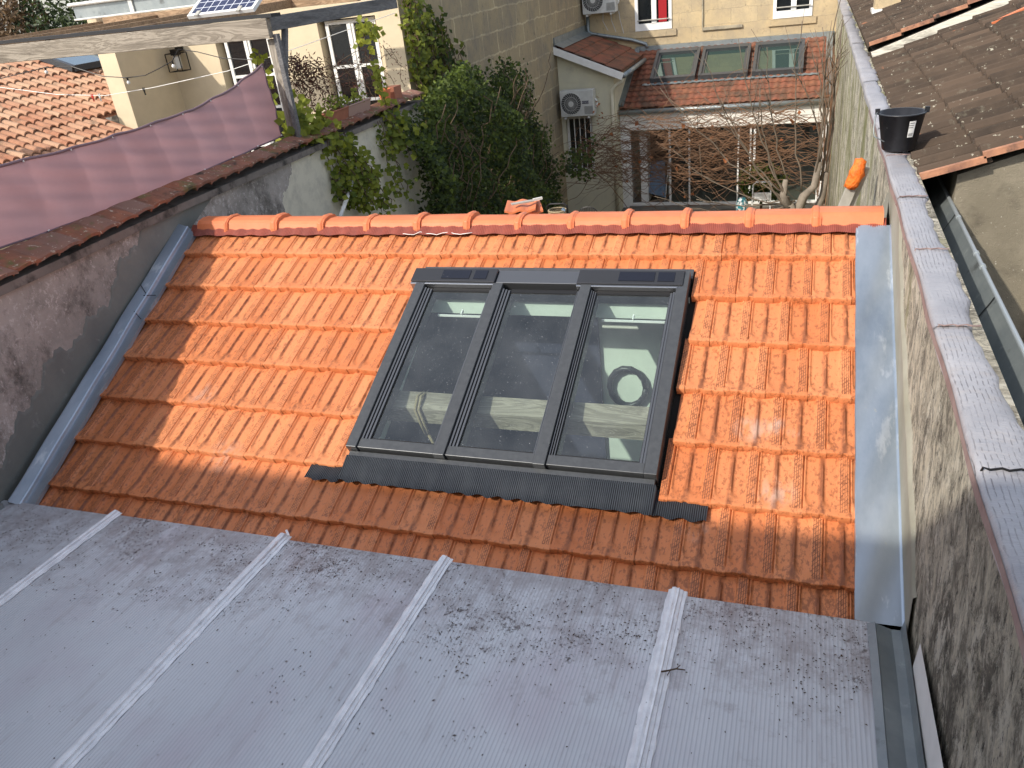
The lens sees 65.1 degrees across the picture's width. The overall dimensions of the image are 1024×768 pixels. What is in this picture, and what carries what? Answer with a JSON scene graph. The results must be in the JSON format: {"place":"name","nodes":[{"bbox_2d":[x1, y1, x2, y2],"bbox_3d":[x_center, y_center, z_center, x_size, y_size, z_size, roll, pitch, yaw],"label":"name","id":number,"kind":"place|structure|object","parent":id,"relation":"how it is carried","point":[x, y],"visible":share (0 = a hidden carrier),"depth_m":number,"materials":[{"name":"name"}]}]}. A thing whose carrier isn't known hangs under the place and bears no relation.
{"place":"outdoors","nodes":[
{"label":"outdoors","id":0,"kind":"place"},
{"bbox_2d":[2,0,90,33],"label":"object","id":1,"kind":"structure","parent":0,"point":[43,1],"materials":[{"name":"green plant"}]},
{"bbox_2d":[0,54,132,249],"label":"canal tile roof","id":2,"kind":"structure","parent":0,"point":[34,123],"depth_m":12.29,"materials":[{"name":"tile"}]},
{"bbox_2d":[67,0,437,201],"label":"cream house","id":3,"kind":"structure","parent":0,"point":[136,109],"depth_m":12.53,"materials":[{"name":"cream render"},{"name":"white paint"},{"name":"dark glass"}]},
{"bbox_2d":[164,47,190,72],"bbox_3d":[-5.430,-5.291,13.052,0.272,0.376,0.271,3,29,19],"label":"wall lantern","id":4,"kind":"object","parent":3,"relation":"attached to","point":[177,62],"depth_m":13.00,"materials":[{"name":"black metal"}]},
{"bbox_2d":[224,39,284,151],"bbox_3d":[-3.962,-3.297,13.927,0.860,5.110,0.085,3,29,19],"label":"window","id":5,"kind":"structure","parent":3,"relation":"in","point":[239,49],"depth_m":12.95,"materials":[{"name":"white paint"}]},
{"bbox_2d":[324,16,386,104],"bbox_3d":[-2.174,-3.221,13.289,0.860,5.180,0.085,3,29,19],"label":"window","id":6,"kind":"structure","parent":3,"relation":"in","point":[338,43],"depth_m":12.35,"materials":[{"name":"white paint"}]},
{"bbox_2d":[106,117,825,213],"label":"ground","id":7,"kind":"structure","parent":0,"point":[682,208],"depth_m":19.39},
{"bbox_2d":[0,0,49,37],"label":"evergreen tree","id":8,"kind":"object","parent":7,"relation":"on","point":[7,17],"visible":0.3,"depth_m":21.80,"materials":[{"name":"green plant"}]},
{"bbox_2d":[11,0,119,123],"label":"evergreen tree","id":9,"kind":"object","parent":7,"relation":"on","point":[63,20],"visible":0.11,"depth_m":21.78,"materials":[{"name":"green plant"}]},
{"bbox_2d":[0,0,397,149],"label":"timber pergola","id":10,"kind":"object","parent":7,"relation":"on","point":[151,30],"visible":0.8,"depth_m":8.18,"materials":[{"name":"grey wood"}]},
{"bbox_2d":[0,49,265,83],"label":"string lights","id":11,"kind":"object","parent":10,"relation":"hanging from","point":[128,81],"visible":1,"depth_m":10.40,"materials":[{"name":"black plastic"}]},
{"bbox_2d":[0,13,393,95],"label":"washing line","id":12,"kind":"object","parent":10,"relation":"attached to","point":[197,77],"visible":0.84,"depth_m":10.01,"materials":[{"name":"white fabric"}]},
{"bbox_2d":[187,0,261,18],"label":"solar panel","id":13,"kind":"object","parent":10,"relation":"on","point":[205,8],"visible":1,"depth_m":7.67,"materials":[{"name":"blue glass"}]},
{"bbox_2d":[249,15,385,104],"bbox_3d":[-2.095,-3.640,8.870,0.315,0.712,2.277,8,31,26],"label":"hanging creeper","id":14,"kind":"object","parent":10,"relation":"hanging from","point":[362,31],"visible":0.76,"depth_m":9.36,"materials":[{"name":"green plant"}]},
{"bbox_2d":[0,89,434,501],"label":"garden wall","id":15,"kind":"structure","parent":7,"relation":"on","point":[68,292],"depth_m":5.74,"materials":[{"name":"concrete"}]},
{"bbox_2d":[0,63,282,248],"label":"privacy screen","id":16,"kind":"object","parent":15,"relation":"on","point":[44,193],"visible":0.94,"depth_m":6.26,"materials":[{"name":"fabric"}]},
{"bbox_2d":[322,106,348,122],"bbox_3d":[-1.921,-2.881,8.643,0.159,0.139,0.469,3,29,19],"label":"flower box","id":17,"kind":"object","parent":15,"relation":"on","point":[340,114],"visible":0.57,"depth_m":8.66,"materials":[{"name":"ceramic"}]},
{"bbox_2d":[316,84,366,113],"bbox_3d":[-1.865,-3.107,8.821,0.263,0.254,1.002,3,29,19],"label":"box plant","id":18,"kind":"object","parent":15,"relation":"on","point":[338,104],"visible":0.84,"depth_m":8.75,"materials":[{"name":"green plant"}]},
{"bbox_2d":[280,41,406,118],"bbox_3d":[-1.785,-3.633,9.423,0.693,0.983,3.218,0,28,14],"label":"red creeper","id":19,"kind":"object","parent":15,"relation":"on","point":[298,67],"visible":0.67,"depth_m":8.70,"materials":[{"name":"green plant"}]},
{"bbox_2d":[338,180,353,215],"bbox_3d":[-1.780,-2.009,8.664,0.054,0.281,0.628,-2,28,9],"label":"plastic pipe","id":20,"kind":"object","parent":15,"relation":"attached to","point":[343,207],"visible":0.52,"depth_m":8.55,"materials":[{"name":"white paint"}]},
{"bbox_2d":[337,97,370,116],"bbox_3d":[-1.767,-3.110,9.047,0.159,0.139,0.529,3,29,19],"label":"flower box","id":21,"kind":"object","parent":15,"relation":"on","point":[356,107],"visible":0.72,"depth_m":9.02,"materials":[{"name":"grey"}]},
{"bbox_2d":[273,59,436,214],"bbox_3d":[-1.633,-2.644,9.002,0.763,1.701,2.501,7,30,25],"label":"garden vine","id":22,"kind":"object","parent":15,"relation":"on","point":[350,171],"visible":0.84,"depth_m":8.78,"materials":[{"name":"green plant"}]},
{"bbox_2d":[379,88,390,98],"bbox_3d":[-1.527,-3.465,9.645,0.170,0.155,0.170,3,29,19],"label":"terracotta pot","id":23,"kind":"object","parent":15,"relation":"on","point":[388,90],"visible":0.35,"depth_m":9.60,"materials":[{"name":"orange ceramic"}]},
{"bbox_2d":[388,85,401,98],"bbox_3d":[-1.461,-3.575,9.847,0.140,0.150,0.200,3,29,19],"label":"square pot","id":24,"kind":"object","parent":15,"relation":"on","point":[396,92],"visible":0.5,"depth_m":9.79,"materials":[{"name":"ceramic"}]},
{"bbox_2d":[0,500,924,767],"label":"polycarbonate roof","id":25,"kind":"structure","parent":15,"relation":"attached to","point":[144,667],"depth_m":3.38,"materials":[{"name":"plastic"}]},
{"bbox_2d":[1,506,868,765],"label":"leaf debris","id":26,"kind":"object","parent":25,"relation":"on","point":[471,627],"visible":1,"depth_m":3.51,"materials":[{"name":"brown plant"}]},
{"bbox_2d":[661,665,684,675],"bbox_3d":[0.646,1.150,3.223,0.099,0.020,0.022,-12,28,-10],"label":"dry twig","id":27,"kind":"object","parent":25,"relation":"on","point":[669,670],"visible":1,"depth_m":3.23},
{"bbox_2d":[399,52,563,214],"bbox_3d":[0.070,-3.233,12.805,1.558,3.919,6.436,0,28,13],"label":"ivy mass","id":28,"kind":"object","parent":15,"relation":"attached to","point":[519,165],"visible":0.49,"depth_m":11.44,"materials":[{"name":"green plant"}]},
{"bbox_2d":[548,134,605,181],"bbox_3d":[1.335,-4.399,15.837,1.017,1.030,1.844,3,29,19],"label":"ivy sprig","id":29,"kind":"object","parent":28,"relation":"attached to","point":[579,168],"visible":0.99,"depth_m":15.68,"materials":[{"name":"green plant"}]},
{"bbox_2d":[7,205,904,627],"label":"tiled roof","id":30,"kind":"structure","parent":7,"relation":"on","point":[269,375],"depth_m":4.79,"materials":[{"name":"tile"}]},
{"bbox_2d":[414,391,434,443],"bbox_3d":[-0.495,0.364,5.034,0.117,0.669,0.148,3,29,19],"label":"rope","id":31,"kind":"object","parent":30,"relation":"hanging from","point":[424,428],"visible":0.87,"depth_m":4.90,"materials":[{"name":"beige fabric"}]},
{"bbox_2d":[403,231,471,234],"bbox_3d":[-0.535,-1.079,5.738,0.541,0.022,0.031,3,29,19],"label":"loose string","id":32,"kind":"object","parent":30,"relation":"on","point":[436,234],"visible":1,"depth_m":5.73,"materials":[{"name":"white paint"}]},
{"bbox_2d":[607,366,648,405],"bbox_3d":[0.825,0.022,5.721,0.303,0.334,0.044,3,29,19],"label":"coiled hose","id":33,"kind":"object","parent":30,"relation":"attached to","point":[614,396],"visible":0.98,"depth_m":5.70,"materials":[{"name":"black plastic"}]},
{"bbox_2d":[412,0,584,213],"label":"stone gable","id":34,"kind":"structure","parent":7,"relation":"on","point":[484,31],"depth_m":16.21,"materials":[{"name":"beige stone"}]},
{"bbox_2d":[395,0,473,127],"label":"climbing vine","id":35,"kind":"object","parent":34,"relation":"attached to","point":[419,41],"visible":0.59,"depth_m":11.79,"materials":[{"name":"green plant"}]},
{"bbox_2d":[553,25,646,212],"bbox_3d":[2.295,-6.665,20.059,1.864,4.095,3.155,3,29,19],"label":"courtyard annex","id":36,"kind":"object","parent":7,"relation":"on","point":[600,65],"visible":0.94,"depth_m":19.00,"materials":[{"name":"white paint"}]},
{"bbox_2d":[560,88,597,119],"bbox_3d":[1.597,-6.530,18.628,0.846,0.618,0.544,3,29,19],"label":"air conditioner","id":37,"kind":"object","parent":36,"relation":"attached to","point":[577,102],"visible":1,"depth_m":18.41,"materials":[{"name":"white plastic"}]},
{"bbox_2d":[567,116,594,169],"bbox_3d":[1.655,-5.768,19.263,0.640,1.340,0.171,3,29,19],"label":"window","id":38,"kind":"structure","parent":36,"relation":"in","point":[573,123],"depth_m":19.18,"materials":[{"name":"white paint"}]},
{"bbox_2d":[650,165,668,200],"bbox_3d":[3.682,-5.102,20.115,0.503,0.918,0.572,3,29,19],"label":"drying rack","id":39,"kind":"object","parent":7,"relation":"on","point":[666,184],"visible":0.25,"depth_m":20.01,"materials":[{"name":"white metal"}]},
{"bbox_2d":[649,161,665,196],"bbox_3d":[3.615,-5.103,20.013,0.480,0.840,0.320,3,29,19],"label":"blue cloth","id":40,"kind":"object","parent":39,"relation":"on","point":[660,190],"visible":0.53,"depth_m":20.01,"materials":[{"name":"blue fabric"}]},
{"bbox_2d":[556,68,822,211],"bbox_3d":[3.684,-4.992,16.678,5.252,3.122,2.617,3,29,19],"label":"bare vine","id":41,"kind":"object","parent":7,"relation":"on","point":[717,153],"visible":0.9,"depth_m":15.84,"materials":[{"name":"plant"}]},
{"bbox_2d":[584,0,862,166],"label":"stone house","id":42,"kind":"structure","parent":7,"relation":"on","point":[656,22],"depth_m":19.61,"materials":[{"name":"beige paint"}]},
{"bbox_2d":[582,0,618,16],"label":"air conditioner","id":43,"kind":"object","parent":42,"relation":"attached to","point":[589,7],"visible":1,"depth_m":19.90,"materials":[{"name":"white plastic"}]},
{"bbox_2d":[603,14,623,32],"bbox_3d":[2.559,-9.135,20.308,0.535,0.533,0.045,3,29,19],"label":"cable bundle","id":44,"kind":"object","parent":43,"relation":"hanging from","point":[613,25],"visible":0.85,"depth_m":20.31,"materials":[{"name":"white plastic"}]},
{"bbox_2d":[586,14,648,47],"bbox_3d":[2.664,-8.934,20.320,1.584,0.925,0.120,3,29,19],"label":"drain pipe","id":45,"kind":"object","parent":42,"relation":"attached to","point":[614,36],"visible":0.96,"depth_m":20.37,"materials":[{"name":"metal"}]},
{"bbox_2d":[634,0,671,31],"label":"window","id":46,"kind":"structure","parent":42,"relation":"in","point":[649,14],"depth_m":19.96,"materials":[{"name":"white paint"}]},
{"bbox_2d":[773,0,812,18],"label":"window","id":47,"kind":"structure","parent":42,"relation":"in","point":[781,8],"depth_m":18.95,"materials":[{"name":"white paint"}]},
{"bbox_2d":[618,31,834,206],"bbox_3d":[5.170,-6.333,19.425,4.700,3.480,2.547,3,29,19],"label":"glazed extension","id":48,"kind":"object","parent":7,"relation":"on","point":[676,65],"visible":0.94,"depth_m":19.04,"materials":[{"name":"red tile"}]},
{"bbox_2d":[650,47,700,82],"bbox_3d":[3.967,-7.728,19.447,1.060,0.640,1.239,3,29,19],"label":"roof window","id":49,"kind":"structure","parent":48,"relation":"in","point":[676,64],"depth_m":19.43,"materials":[{"name":"glass"}]},
{"bbox_2d":[698,43,751,79],"bbox_3d":[5.061,-7.662,19.067,1.120,0.640,1.239,3,29,19],"label":"roof window","id":50,"kind":"structure","parent":48,"relation":"in","point":[722,60],"depth_m":19.06,"materials":[{"name":"glass"}]},
{"bbox_2d":[752,38,804,75],"bbox_3d":[6.207,-7.594,18.669,1.110,0.640,1.239,3,29,19],"label":"roof window","id":51,"kind":"structure","parent":48,"relation":"in","point":[780,61],"depth_m":18.66,"materials":[{"name":"glass"}]},
{"bbox_2d":[721,209,735,210],"bbox_3d":[4.651,-3.285,16.809,0.580,0.610,0.600,3,29,19],"label":"plant table","id":52,"kind":"object","parent":7,"relation":"on","point":[728,209],"visible":0.07,"depth_m":16.89,"materials":[{"name":"black metal"}]},
{"bbox_2d":[735,197,747,210],"bbox_3d":[4.743,-3.687,16.547,0.260,0.320,0.247,3,29,19],"label":"shopping bag","id":53,"kind":"object","parent":52,"relation":"on","point":[741,201],"visible":0.61,"depth_m":16.46,"materials":[{"name":"plastic"}]},
{"bbox_2d":[651,0,867,210],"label":"bare fig tree","id":54,"kind":"object","parent":7,"relation":"on","point":[785,201],"visible":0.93,"depth_m":12.91,"materials":[{"name":"brown plant"}]},
{"bbox_2d":[751,181,771,208],"bbox_3d":[5.178,-3.591,16.717,0.392,1.128,0.566,3,29,19],"label":"garden chair","id":55,"kind":"object","parent":7,"relation":"on","point":[760,196],"visible":0.38,"depth_m":16.75,"materials":[{"name":"white paint"}]},
{"bbox_2d":[735,162,789,208],"bbox_3d":[5.526,-4.274,17.745,1.152,1.312,0.674,3,29,19],"label":"potted shrub","id":56,"kind":"object","parent":7,"relation":"on","point":[756,189],"visible":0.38,"depth_m":17.62,"materials":[{"name":"green plant"}]},
{"bbox_2d":[816,47,838,205],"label":"wall canes","id":57,"kind":"object","parent":7,"relation":"on","point":[827,82],"depth_m":14.08,"materials":[{"name":"brown plant"}]},
{"bbox_2d":[826,0,1023,767],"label":"party wall","id":58,"kind":"structure","parent":7,"relation":"on","point":[961,440],"depth_m":2.80,"materials":[{"name":"grey concrete"}]},
{"bbox_2d":[838,158,869,205],"bbox_3d":[2.508,-1.391,5.978,0.258,0.578,0.116,3,29,19],"label":"wrapped plank","id":59,"kind":"object","parent":58,"relation":"attached to","point":[856,177],"visible":0.78,"depth_m":5.89,"materials":[{"name":"wood"}]},
{"bbox_2d":[873,106,929,151],"bbox_3d":[2.592,-1.709,5.363,0.337,0.269,0.300,3,29,19],"label":"rubber bucket","id":60,"kind":"object","parent":58,"relation":"on","point":[900,128],"visible":1,"depth_m":5.30,"materials":[{"name":"black plastic"}]},
{"bbox_2d":[922,176,1023,425],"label":"box gutter","id":61,"kind":"object","parent":58,"relation":"attached to","point":[1006,343],"visible":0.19,"depth_m":3.82,"materials":[{"name":"metal"}]},
{"bbox_2d":[863,0,1023,194],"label":"brown tile roof","id":62,"kind":"structure","parent":7,"relation":"on","point":[964,80],"depth_m":6.35,"materials":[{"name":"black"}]},
{"bbox_2d":[848,0,1009,57],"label":"brown roof","id":63,"kind":"structure","parent":62,"relation":"on","point":[893,27],"depth_m":9.41,"materials":[{"name":"tile"}]},
{"bbox_2d":[870,0,900,13],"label":"stone chimney","id":64,"kind":"object","parent":63,"relation":"on","point":[878,5],"visible":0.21,"depth_m":11.65,"materials":[{"name":"white paint"}]},
{"bbox_2d":[950,148,1023,342],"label":"roughcast gable","id":65,"kind":"structure","parent":7,"relation":"on","point":[987,199],"depth_m":4.96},
{"bbox_2d":[546,203,568,213],"bbox_3d":[0.382,-1.462,6.757,0.162,0.125,0.159,-13,28,-12],"label":"tool basket","id":66,"kind":"object","parent":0,"point":[560,210],"visible":0.59,"depth_m":6.73,"materials":[{"name":"beige metal"}]},
{"bbox_2d":[579,207,596,211],"bbox_3d":[0.634,-1.422,6.679,0.164,0.112,0.016,3,29,19],"label":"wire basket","id":67,"kind":"object","parent":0,"point":[589,210],"visible":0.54,"depth_m":6.66,"materials":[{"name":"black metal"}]},
{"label":"loose tile","id":68,"kind":"object","parent":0,"visible":0},
{"bbox_2d":[515,200,542,213],"bbox_3d":[0.123,-1.501,6.858,0.260,0.032,0.340,-7,27,0],"label":"loose tile","id":69,"kind":"object","parent":68,"relation":"on","point":[539,209],"visible":0.24,"depth_m":6.76,"materials":[{"name":"ceramic"}]},
{"bbox_2d":[504,199,536,213],"bbox_3d":[0.078,-1.513,6.820,0.260,0.032,0.340,-4,27,6],"label":"loose tile","id":70,"kind":"object","parent":69,"relation":"on","point":[524,207],"visible":0.78,"depth_m":6.75,"materials":[{"name":"ceramic"}]},
{"bbox_2d":[511,197,542,204],"bbox_3d":[0.125,-1.542,6.751,0.270,0.025,0.050,-12,28,-9],"label":"trowel","id":71,"kind":"object","parent":70,"relation":"on","point":[527,201],"visible":1,"depth_m":6.75,"materials":[{"name":"metal"}]}
]}

